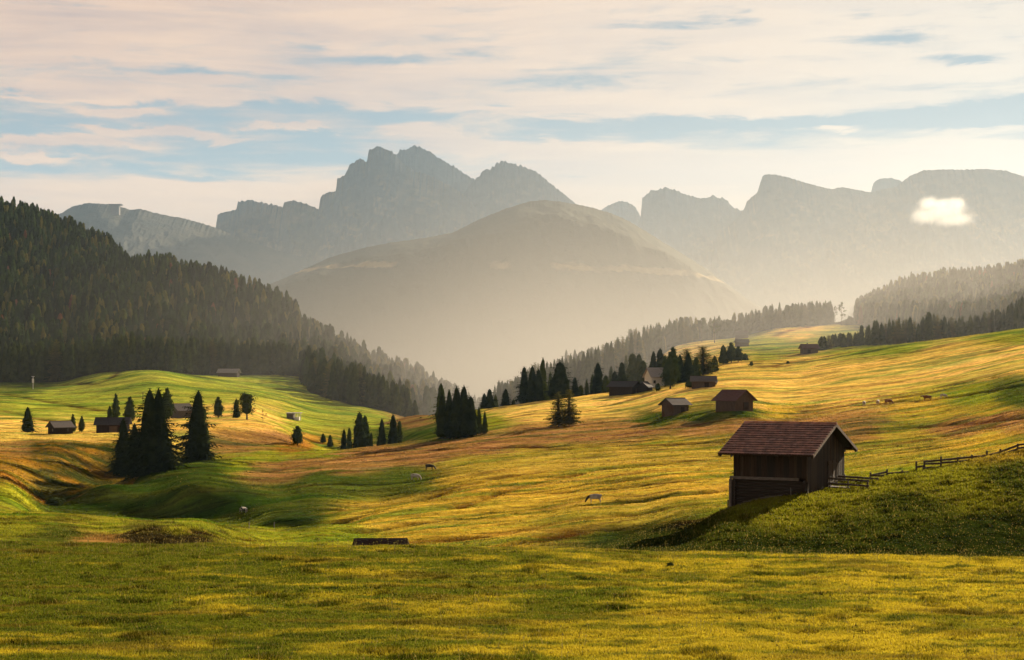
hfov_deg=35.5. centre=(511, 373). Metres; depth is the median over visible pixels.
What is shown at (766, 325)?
spruce tree
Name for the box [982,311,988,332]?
spruce tree
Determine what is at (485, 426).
spruce tree
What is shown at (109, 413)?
pine tree
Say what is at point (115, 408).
pine tree
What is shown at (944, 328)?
spruce tree
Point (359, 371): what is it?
larch tree
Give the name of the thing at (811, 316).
spruce tree
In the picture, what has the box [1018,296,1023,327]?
spruce tree
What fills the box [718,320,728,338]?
spruce tree
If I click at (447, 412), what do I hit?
spruce tree
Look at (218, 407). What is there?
pine tree
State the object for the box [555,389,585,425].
larch tree
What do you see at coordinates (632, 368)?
spruce tree
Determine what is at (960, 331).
spruce tree
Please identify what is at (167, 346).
spruce tree
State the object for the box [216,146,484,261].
mountain
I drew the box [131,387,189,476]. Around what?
spruce tree
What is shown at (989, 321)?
larch tree
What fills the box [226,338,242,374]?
spruce tree
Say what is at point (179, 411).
farmhouse
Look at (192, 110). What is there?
sky
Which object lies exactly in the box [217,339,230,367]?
spruce tree
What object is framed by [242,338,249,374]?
spruce tree
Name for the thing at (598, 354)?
spruce tree
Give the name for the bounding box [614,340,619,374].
larch tree
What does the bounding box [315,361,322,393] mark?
spruce tree
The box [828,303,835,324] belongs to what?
spruce tree
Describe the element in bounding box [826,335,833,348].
larch tree
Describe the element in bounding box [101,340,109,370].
spruce tree
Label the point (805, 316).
larch tree
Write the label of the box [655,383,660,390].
bush
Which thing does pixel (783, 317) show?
spruce tree
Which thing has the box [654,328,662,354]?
spruce tree
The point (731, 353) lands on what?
pine tree
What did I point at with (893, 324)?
spruce tree
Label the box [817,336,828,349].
spruce tree
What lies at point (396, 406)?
spruce tree
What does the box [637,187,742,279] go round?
mountain
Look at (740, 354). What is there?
pine tree
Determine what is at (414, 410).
spruce tree
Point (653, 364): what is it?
spruce tree
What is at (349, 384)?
spruce tree
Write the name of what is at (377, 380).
spruce tree
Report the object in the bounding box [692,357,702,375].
spruce tree
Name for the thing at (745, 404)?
door
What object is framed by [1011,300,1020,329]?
spruce tree
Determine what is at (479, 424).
spruce tree
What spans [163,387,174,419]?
pine tree
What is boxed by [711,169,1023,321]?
mountain
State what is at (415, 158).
mountain
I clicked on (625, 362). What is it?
spruce tree
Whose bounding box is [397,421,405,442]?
spruce tree
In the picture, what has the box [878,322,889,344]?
spruce tree
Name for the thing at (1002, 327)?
spruce tree
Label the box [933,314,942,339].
larch tree
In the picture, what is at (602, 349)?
larch tree
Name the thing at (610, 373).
spruce tree
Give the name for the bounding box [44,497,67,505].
bush
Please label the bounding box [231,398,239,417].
spruce tree
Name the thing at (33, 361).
spruce tree
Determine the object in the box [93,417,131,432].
wooden barn
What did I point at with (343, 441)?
spruce tree
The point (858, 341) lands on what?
spruce tree
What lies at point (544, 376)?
spruce tree
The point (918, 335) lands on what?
spruce tree
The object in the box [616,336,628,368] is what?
larch tree
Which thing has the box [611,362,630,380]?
spruce tree
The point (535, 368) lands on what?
larch tree
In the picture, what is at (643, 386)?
wooden shed
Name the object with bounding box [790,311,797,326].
spruce tree
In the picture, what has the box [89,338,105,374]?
spruce tree
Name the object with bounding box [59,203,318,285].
mountain
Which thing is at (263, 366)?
spruce tree
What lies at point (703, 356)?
larch tree
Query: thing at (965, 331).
spruce tree
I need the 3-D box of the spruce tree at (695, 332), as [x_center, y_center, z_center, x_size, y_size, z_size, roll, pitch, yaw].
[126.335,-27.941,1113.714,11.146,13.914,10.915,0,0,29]
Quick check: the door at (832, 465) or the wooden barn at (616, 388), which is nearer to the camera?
the door at (832, 465)
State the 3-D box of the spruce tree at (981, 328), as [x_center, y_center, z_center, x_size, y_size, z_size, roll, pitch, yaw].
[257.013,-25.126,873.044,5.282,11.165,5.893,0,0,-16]
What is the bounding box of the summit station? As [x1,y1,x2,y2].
[109,204,122,215]
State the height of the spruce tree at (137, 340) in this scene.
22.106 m
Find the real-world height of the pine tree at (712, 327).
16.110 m
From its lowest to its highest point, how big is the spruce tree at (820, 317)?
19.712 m
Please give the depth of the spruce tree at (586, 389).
689.33 m
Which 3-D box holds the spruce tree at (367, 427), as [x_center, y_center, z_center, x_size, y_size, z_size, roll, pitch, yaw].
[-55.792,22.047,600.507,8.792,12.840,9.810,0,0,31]
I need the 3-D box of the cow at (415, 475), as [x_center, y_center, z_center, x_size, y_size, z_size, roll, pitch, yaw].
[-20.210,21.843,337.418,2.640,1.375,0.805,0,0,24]
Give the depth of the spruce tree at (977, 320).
876.25 m
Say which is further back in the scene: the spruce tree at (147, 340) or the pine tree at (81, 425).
the spruce tree at (147, 340)
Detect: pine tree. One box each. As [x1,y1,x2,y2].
[71,414,76,431]
[77,416,85,431]
[107,406,112,416]
[111,393,120,416]
[122,396,136,420]
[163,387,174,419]
[212,397,224,417]
[233,392,256,419]
[288,426,303,444]
[660,351,680,388]
[670,347,682,379]
[695,318,708,341]
[709,320,719,342]
[726,342,737,362]
[735,346,743,361]
[837,302,846,324]
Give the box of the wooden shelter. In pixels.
[287,412,302,420]
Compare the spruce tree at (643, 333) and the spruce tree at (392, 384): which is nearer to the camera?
the spruce tree at (392, 384)
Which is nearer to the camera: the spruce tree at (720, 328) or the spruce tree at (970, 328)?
the spruce tree at (970, 328)
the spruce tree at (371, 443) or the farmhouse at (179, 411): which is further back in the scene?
the farmhouse at (179, 411)
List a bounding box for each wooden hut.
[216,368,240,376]
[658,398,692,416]
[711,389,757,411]
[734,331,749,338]
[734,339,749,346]
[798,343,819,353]
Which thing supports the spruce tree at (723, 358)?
on the ground at (770, 376)
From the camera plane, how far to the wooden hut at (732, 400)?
441.57 m
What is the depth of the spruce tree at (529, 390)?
664.48 m
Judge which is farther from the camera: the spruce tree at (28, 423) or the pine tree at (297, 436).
the spruce tree at (28, 423)
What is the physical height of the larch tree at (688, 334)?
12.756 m
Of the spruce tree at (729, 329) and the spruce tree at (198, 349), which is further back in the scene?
the spruce tree at (729, 329)
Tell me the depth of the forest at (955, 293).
1241.54 m
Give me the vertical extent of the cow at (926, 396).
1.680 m
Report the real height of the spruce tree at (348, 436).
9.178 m
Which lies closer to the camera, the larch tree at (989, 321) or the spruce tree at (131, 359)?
the larch tree at (989, 321)
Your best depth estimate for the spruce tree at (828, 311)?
1236.40 m
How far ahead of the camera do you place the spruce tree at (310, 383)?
891.55 m
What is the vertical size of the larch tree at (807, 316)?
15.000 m
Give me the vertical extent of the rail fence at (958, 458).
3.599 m
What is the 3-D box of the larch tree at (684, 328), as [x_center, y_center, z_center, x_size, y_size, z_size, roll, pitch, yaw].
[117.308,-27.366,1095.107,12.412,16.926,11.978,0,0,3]
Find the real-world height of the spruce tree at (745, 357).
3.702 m
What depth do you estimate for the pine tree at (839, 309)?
1239.87 m
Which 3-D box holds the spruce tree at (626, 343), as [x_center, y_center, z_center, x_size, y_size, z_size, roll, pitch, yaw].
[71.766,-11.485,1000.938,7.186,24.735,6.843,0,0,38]
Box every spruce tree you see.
[19,344,34,381]
[20,407,42,432]
[30,345,37,381]
[58,343,73,381]
[80,340,100,375]
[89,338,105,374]
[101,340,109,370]
[104,339,116,371]
[105,418,134,476]
[112,334,128,371]
[113,388,173,481]
[122,334,128,370]
[125,331,140,370]
[129,423,138,461]
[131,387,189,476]
[135,335,139,369]
[136,332,147,369]
[143,336,150,369]
[144,338,158,369]
[153,336,166,370]
[155,335,158,369]
[164,337,169,371]
[166,336,180,372]
[171,390,222,463]
[175,339,186,373]
[178,338,185,373]
[179,339,195,374]
[184,335,201,374]
[193,337,203,374]
[200,336,209,374]
[205,340,213,374]
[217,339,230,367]
[225,342,229,366]
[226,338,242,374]
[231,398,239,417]
[239,342,244,373]
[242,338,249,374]
[243,338,259,374]
[258,341,271,374]
[264,341,273,374]
[272,341,285,374]
[306,361,315,391]
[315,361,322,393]
[316,357,327,393]
[318,434,325,442]
[325,363,343,400]
[327,435,336,445]
[336,358,344,400]
[338,430,348,449]
[344,362,361,403]
[347,411,369,448]
[347,428,351,448]
[351,363,361,405]
[360,372,372,406]
[362,365,366,405]
[362,415,371,446]
[364,375,379,409]
[367,433,373,446]
[374,419,387,445]
[376,375,380,408]
[377,374,391,410]
[384,381,391,411]
[385,415,400,443]
[388,383,403,415]
[389,380,394,411]
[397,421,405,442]
[399,385,410,416]
[404,387,413,416]
[408,400,418,415]
[429,383,445,424]
[433,394,445,438]
[439,389,454,438]
[443,386,466,438]
[454,386,477,438]
[460,396,481,437]
[476,407,483,434]
[478,393,485,408]
[482,389,497,408]
[482,411,489,433]
[494,394,498,405]
[496,380,502,406]
[500,389,512,405]
[510,367,528,403]
[515,375,519,403]
[523,366,543,402]
[531,369,545,401]
[540,357,549,400]
[543,362,579,399]
[547,362,553,384]
[547,371,552,399]
[564,358,570,389]
[568,353,573,379]
[569,377,578,396]
[570,357,579,387]
[578,351,585,393]
[578,385,584,395]
[580,350,592,392]
[584,380,588,394]
[587,362,604,393]
[589,349,594,375]
[589,375,593,394]
[593,347,602,373]
[597,345,605,379]
[599,375,609,392]
[601,342,615,377]
[607,341,617,375]
[608,366,612,381]
[608,371,616,380]
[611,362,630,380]
[614,337,620,364]
[624,337,628,358]
[624,356,627,377]
[625,333,634,362]
[625,353,637,380]
[634,360,646,382]
[635,331,644,359]
[635,353,648,380]
[641,325,645,340]
[649,324,656,355]
[649,351,656,367]
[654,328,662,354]
[656,348,664,367]
[658,355,666,367]
[662,324,673,347]
[675,323,686,345]
[675,354,683,383]
[679,353,696,382]
[691,323,698,341]
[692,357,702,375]
[710,356,720,371]
[716,345,733,363]
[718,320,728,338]
[719,319,729,338]
[726,320,733,337]
[730,320,735,337]
[739,317,745,330]
[742,353,750,359]
[743,315,753,333]
[752,312,762,332]
[752,315,756,332]
[762,312,772,330]
[779,311,787,327]
[785,307,795,327]
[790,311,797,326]
[792,305,800,326]
[799,306,806,326]
[808,308,816,325]
[812,304,818,325]
[816,302,823,324]
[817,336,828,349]
[822,302,829,324]
[825,303,833,324]
[827,334,839,347]
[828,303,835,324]
[838,333,849,346]
[847,333,853,345]
[855,332,864,345]
[857,325,865,345]
[863,324,871,344]
[870,320,879,345]
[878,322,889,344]
[886,318,892,344]
[891,320,895,340]
[905,317,916,342]
[914,323,921,341]
[919,316,924,340]
[920,311,935,340]
[932,314,936,329]
[939,315,949,337]
[947,320,951,337]
[955,317,963,336]
[961,316,964,334]
[962,321,967,335]
[964,315,975,335]
[973,315,980,334]
[979,318,987,333]
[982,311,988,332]
[989,309,996,332]
[994,308,999,331]
[997,309,1004,331]
[997,311,1001,330]
[1003,305,1012,329]
[1010,302,1013,327]
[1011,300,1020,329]
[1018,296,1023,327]
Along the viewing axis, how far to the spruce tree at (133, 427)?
403.02 m
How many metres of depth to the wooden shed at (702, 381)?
578.19 m
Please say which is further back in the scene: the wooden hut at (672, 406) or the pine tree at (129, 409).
the pine tree at (129, 409)
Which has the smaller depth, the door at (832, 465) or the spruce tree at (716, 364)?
the door at (832, 465)
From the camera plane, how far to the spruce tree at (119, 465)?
398.24 m
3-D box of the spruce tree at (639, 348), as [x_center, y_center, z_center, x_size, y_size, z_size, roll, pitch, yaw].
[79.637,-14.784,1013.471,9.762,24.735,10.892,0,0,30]
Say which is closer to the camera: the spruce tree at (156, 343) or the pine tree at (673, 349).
the pine tree at (673, 349)
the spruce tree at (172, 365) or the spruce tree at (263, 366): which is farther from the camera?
the spruce tree at (263, 366)
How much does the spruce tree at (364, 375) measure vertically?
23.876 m
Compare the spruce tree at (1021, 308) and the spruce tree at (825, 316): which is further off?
the spruce tree at (825, 316)
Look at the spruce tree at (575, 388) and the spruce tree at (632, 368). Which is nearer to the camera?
the spruce tree at (575, 388)
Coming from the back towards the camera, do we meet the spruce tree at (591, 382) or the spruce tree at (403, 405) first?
the spruce tree at (403, 405)
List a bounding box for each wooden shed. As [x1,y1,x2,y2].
[636,381,653,392]
[690,376,716,388]
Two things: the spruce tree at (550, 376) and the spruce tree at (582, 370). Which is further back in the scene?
the spruce tree at (582, 370)
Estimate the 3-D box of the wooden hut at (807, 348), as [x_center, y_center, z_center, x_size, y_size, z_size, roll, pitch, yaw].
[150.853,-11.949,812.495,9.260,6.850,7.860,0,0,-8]
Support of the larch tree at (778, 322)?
on the ground at (770, 376)
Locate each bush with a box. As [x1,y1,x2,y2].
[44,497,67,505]
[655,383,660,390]
[685,379,691,387]
[846,315,853,324]
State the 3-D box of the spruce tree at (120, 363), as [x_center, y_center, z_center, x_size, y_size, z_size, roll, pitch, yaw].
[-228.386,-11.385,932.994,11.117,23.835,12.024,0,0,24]
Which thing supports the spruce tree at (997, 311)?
on the ground at (770, 376)
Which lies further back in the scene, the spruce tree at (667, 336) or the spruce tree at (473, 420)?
the spruce tree at (667, 336)
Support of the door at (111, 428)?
in the wooden barn at (107, 424)
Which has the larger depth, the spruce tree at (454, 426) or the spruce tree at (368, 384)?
the spruce tree at (368, 384)
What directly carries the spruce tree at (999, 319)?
on the ground at (770, 376)
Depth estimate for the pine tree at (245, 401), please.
532.58 m
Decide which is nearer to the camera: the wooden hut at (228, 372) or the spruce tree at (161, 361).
the spruce tree at (161, 361)
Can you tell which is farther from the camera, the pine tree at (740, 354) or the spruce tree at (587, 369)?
the spruce tree at (587, 369)
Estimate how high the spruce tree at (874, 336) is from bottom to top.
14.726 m
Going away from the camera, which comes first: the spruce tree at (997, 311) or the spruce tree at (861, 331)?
the spruce tree at (861, 331)
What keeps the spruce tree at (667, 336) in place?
on the ground at (770, 376)
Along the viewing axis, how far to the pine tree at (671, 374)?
617.20 m
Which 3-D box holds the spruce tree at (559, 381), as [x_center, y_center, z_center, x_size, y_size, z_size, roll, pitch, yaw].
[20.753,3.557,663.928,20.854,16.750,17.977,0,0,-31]
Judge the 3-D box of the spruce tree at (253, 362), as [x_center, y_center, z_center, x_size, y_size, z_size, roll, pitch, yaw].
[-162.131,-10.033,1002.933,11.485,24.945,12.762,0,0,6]
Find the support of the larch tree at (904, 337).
on the ground at (770, 376)
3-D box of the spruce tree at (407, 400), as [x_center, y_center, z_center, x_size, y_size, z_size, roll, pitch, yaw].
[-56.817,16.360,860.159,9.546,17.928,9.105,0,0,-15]
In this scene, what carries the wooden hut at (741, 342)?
on the ground at (770, 376)
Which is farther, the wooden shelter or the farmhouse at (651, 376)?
the wooden shelter
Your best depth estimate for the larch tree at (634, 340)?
1011.41 m
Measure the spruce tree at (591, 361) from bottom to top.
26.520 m
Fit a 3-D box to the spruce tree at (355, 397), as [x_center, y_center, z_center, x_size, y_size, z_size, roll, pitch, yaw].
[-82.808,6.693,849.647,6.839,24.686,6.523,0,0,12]
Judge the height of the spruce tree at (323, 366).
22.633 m
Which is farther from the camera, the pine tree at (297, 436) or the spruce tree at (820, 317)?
the spruce tree at (820, 317)
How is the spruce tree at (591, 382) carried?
on the ground at (770, 376)
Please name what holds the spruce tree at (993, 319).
on the ground at (770, 376)
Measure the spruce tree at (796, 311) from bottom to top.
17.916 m
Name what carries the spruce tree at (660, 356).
on the ground at (770, 376)
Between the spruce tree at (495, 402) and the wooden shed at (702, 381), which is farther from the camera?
the spruce tree at (495, 402)
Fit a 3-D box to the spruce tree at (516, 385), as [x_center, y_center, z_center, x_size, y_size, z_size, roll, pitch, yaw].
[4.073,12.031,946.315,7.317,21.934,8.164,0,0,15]
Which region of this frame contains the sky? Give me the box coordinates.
[0,0,1023,227]
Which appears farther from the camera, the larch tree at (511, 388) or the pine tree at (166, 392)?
the larch tree at (511, 388)
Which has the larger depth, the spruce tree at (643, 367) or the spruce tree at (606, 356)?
the spruce tree at (606, 356)
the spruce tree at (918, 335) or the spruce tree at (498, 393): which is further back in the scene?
the spruce tree at (498, 393)
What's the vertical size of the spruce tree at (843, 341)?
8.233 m
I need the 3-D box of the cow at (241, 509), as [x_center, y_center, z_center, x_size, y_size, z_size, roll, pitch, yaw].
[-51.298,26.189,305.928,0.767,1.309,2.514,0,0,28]
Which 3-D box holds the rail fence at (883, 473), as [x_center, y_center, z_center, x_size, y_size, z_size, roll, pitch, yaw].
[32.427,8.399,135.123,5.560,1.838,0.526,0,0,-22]
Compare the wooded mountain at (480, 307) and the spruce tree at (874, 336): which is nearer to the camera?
the spruce tree at (874, 336)
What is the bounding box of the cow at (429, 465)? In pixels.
[425,464,435,469]
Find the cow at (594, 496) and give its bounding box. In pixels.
[585,494,601,501]
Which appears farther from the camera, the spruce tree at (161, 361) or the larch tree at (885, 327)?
the spruce tree at (161, 361)
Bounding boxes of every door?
[109,426,116,431]
[743,402,748,409]
[828,460,836,484]
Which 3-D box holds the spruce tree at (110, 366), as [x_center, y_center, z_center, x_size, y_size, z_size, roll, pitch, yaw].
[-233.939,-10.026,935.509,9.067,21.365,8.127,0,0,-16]
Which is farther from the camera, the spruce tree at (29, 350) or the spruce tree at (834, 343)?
the spruce tree at (29, 350)
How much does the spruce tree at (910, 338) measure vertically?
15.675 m
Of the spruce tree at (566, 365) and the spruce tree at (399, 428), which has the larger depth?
the spruce tree at (566, 365)
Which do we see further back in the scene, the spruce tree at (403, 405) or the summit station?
the summit station
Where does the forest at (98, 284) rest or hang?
on the ground at (770, 376)
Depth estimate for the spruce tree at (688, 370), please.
648.57 m
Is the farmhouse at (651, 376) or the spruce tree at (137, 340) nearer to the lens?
the farmhouse at (651, 376)
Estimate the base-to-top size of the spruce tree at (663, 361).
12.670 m
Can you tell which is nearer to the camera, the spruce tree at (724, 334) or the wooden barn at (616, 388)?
the wooden barn at (616, 388)
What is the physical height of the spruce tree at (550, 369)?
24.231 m
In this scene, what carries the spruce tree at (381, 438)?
on the ground at (770, 376)
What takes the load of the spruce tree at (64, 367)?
on the ground at (770, 376)
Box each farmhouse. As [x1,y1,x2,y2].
[171,403,191,417]
[642,368,663,387]
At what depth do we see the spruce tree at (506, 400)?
671.02 m
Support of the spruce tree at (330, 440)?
on the ground at (770, 376)
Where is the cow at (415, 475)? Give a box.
[411,473,421,479]
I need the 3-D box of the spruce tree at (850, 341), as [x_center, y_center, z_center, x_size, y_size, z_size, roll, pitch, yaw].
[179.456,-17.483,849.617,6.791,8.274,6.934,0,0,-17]
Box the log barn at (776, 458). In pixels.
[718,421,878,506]
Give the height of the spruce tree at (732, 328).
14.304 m
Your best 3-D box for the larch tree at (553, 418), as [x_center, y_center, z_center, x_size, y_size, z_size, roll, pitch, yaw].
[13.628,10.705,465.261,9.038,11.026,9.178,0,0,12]
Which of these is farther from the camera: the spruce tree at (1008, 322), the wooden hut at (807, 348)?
the spruce tree at (1008, 322)
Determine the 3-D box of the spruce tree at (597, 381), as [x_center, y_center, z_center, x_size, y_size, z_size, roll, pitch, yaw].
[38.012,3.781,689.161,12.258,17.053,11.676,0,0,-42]
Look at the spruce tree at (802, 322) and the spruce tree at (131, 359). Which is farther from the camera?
the spruce tree at (802, 322)
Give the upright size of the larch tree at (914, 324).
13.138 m
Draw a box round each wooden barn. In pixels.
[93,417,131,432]
[606,381,639,395]
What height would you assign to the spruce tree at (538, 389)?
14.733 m
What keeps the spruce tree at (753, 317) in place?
on the ground at (770, 376)
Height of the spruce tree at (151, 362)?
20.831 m
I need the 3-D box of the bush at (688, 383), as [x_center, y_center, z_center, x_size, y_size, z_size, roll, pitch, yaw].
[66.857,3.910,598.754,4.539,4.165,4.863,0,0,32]
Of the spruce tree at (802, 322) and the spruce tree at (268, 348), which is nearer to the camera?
the spruce tree at (268, 348)
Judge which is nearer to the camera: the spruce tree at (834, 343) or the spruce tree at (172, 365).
the spruce tree at (834, 343)
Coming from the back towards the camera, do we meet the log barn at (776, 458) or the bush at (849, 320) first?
the bush at (849, 320)
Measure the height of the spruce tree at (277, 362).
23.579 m
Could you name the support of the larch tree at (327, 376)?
on the ground at (770, 376)
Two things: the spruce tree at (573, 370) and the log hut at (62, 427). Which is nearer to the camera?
the log hut at (62, 427)
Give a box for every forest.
[0,196,481,414]
[502,300,834,401]
[852,259,1023,326]
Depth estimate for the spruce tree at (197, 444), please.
396.31 m
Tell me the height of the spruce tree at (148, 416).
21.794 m
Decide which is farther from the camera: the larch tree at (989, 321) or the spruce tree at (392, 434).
the larch tree at (989, 321)
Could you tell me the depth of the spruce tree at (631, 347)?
979.64 m
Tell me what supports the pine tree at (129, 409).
on the ground at (770, 376)
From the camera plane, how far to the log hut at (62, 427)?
474.95 m
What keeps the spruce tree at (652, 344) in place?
on the ground at (770, 376)
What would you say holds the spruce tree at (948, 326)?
on the ground at (770, 376)
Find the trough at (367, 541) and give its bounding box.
[353,538,409,545]
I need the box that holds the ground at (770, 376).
[0,236,1023,659]
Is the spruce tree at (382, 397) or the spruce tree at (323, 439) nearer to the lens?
the spruce tree at (323, 439)
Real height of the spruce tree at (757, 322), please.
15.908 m
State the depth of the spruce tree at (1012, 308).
880.93 m
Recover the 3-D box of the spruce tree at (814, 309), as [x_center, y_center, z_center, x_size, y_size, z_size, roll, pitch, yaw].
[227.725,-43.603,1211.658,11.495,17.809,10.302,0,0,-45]
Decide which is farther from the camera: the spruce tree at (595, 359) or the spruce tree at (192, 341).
the spruce tree at (192, 341)
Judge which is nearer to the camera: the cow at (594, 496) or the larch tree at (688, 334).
the cow at (594, 496)
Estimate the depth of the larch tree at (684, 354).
689.63 m
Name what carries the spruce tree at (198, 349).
on the ground at (770, 376)
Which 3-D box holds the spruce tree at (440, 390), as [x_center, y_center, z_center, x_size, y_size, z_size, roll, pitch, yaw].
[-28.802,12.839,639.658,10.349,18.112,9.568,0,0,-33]
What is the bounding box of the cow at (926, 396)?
[920,395,931,400]
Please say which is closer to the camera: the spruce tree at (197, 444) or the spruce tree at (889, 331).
the spruce tree at (197, 444)
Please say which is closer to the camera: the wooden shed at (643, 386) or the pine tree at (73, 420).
the pine tree at (73, 420)
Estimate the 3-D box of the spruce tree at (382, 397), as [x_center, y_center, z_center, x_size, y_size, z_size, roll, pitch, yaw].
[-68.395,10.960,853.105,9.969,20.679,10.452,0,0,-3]
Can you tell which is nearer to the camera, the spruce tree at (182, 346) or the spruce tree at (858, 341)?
the spruce tree at (858, 341)
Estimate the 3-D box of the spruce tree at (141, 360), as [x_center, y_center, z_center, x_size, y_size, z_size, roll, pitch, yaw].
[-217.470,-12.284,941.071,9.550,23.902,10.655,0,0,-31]
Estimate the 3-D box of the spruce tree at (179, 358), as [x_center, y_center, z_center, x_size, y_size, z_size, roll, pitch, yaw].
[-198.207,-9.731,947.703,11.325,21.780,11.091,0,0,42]
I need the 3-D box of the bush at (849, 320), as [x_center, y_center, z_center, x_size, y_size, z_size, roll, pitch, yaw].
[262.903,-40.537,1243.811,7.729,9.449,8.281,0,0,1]
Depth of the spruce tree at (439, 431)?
446.56 m
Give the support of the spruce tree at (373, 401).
on the ground at (770, 376)
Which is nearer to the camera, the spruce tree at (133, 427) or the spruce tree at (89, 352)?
the spruce tree at (133, 427)
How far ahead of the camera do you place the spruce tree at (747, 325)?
1156.15 m
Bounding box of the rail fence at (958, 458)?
[923,443,1023,468]
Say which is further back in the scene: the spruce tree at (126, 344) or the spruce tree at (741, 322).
the spruce tree at (741, 322)
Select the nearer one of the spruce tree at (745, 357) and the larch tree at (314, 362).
the spruce tree at (745, 357)
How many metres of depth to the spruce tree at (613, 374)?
734.19 m
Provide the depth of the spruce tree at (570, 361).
928.35 m
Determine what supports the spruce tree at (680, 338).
on the ground at (770, 376)
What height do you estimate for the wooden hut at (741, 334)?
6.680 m
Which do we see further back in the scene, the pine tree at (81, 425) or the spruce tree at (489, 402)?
the spruce tree at (489, 402)
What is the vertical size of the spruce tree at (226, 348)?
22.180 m
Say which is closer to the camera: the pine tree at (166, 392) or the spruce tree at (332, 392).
the pine tree at (166, 392)
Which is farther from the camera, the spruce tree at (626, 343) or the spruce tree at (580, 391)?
the spruce tree at (626, 343)
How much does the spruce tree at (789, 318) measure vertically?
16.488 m
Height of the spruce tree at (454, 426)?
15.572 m
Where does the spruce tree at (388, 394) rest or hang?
on the ground at (770, 376)
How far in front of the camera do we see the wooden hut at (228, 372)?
951.86 m
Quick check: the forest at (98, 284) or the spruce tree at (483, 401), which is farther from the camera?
the forest at (98, 284)
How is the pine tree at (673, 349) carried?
on the ground at (770, 376)
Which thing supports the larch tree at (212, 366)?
on the ground at (770, 376)
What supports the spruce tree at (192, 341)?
on the ground at (770, 376)
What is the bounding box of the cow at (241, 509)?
[239,507,247,513]
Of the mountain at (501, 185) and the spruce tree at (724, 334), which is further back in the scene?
the mountain at (501, 185)
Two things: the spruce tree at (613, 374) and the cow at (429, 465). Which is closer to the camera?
the cow at (429, 465)
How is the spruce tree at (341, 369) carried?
on the ground at (770, 376)
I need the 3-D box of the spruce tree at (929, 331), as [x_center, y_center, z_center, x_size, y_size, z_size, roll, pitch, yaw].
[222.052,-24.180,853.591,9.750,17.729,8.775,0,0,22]
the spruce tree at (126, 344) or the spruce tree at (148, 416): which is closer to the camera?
the spruce tree at (148, 416)
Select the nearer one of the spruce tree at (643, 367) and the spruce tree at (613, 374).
the spruce tree at (613, 374)
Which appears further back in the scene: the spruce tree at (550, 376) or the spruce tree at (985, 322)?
the spruce tree at (985, 322)
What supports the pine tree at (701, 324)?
on the ground at (770, 376)
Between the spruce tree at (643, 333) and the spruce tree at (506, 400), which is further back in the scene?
the spruce tree at (643, 333)
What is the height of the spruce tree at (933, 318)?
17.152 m
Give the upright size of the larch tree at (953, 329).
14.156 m
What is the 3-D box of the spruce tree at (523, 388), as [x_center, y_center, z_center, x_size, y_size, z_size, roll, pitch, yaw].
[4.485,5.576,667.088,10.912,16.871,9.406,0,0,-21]
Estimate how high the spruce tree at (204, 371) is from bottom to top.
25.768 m
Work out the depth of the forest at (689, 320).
1145.40 m
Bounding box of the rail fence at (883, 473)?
[870,461,923,476]
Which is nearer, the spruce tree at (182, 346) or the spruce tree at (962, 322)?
the spruce tree at (962, 322)
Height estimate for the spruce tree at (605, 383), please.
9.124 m
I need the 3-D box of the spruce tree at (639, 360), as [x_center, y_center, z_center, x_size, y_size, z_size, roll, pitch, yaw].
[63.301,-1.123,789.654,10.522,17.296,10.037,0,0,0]
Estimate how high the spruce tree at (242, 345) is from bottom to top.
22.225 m
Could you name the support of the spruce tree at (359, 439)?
on the ground at (770, 376)
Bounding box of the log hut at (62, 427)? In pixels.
[45,420,74,433]
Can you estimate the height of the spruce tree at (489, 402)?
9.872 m
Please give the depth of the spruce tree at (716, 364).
698.99 m
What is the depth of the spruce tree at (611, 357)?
940.75 m
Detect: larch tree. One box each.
[208,339,220,374]
[304,357,318,391]
[319,361,331,396]
[357,364,365,403]
[507,379,518,404]
[531,362,538,373]
[542,391,572,426]
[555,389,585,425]
[600,344,603,371]
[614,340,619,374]
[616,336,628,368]
[632,329,645,360]
[676,321,691,342]
[679,348,694,365]
[685,326,693,342]
[692,346,721,374]
[771,312,784,327]
[803,306,812,325]
[804,307,811,325]
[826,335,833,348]
[883,323,893,344]
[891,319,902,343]
[900,320,914,342]
[913,322,916,341]
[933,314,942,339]
[948,317,958,337]
[986,312,997,332]
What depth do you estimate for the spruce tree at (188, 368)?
956.18 m
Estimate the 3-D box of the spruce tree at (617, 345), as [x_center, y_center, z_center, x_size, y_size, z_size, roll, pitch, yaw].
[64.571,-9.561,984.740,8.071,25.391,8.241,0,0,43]
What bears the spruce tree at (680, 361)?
on the ground at (770, 376)
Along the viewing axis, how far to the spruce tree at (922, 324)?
870.27 m
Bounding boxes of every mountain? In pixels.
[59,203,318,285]
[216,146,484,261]
[271,200,762,400]
[397,145,474,193]
[464,161,574,216]
[602,201,640,225]
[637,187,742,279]
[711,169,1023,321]
[871,178,901,191]
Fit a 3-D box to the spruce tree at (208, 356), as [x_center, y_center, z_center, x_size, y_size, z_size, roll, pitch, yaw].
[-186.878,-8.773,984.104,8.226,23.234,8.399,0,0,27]
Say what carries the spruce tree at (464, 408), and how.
on the ground at (770, 376)

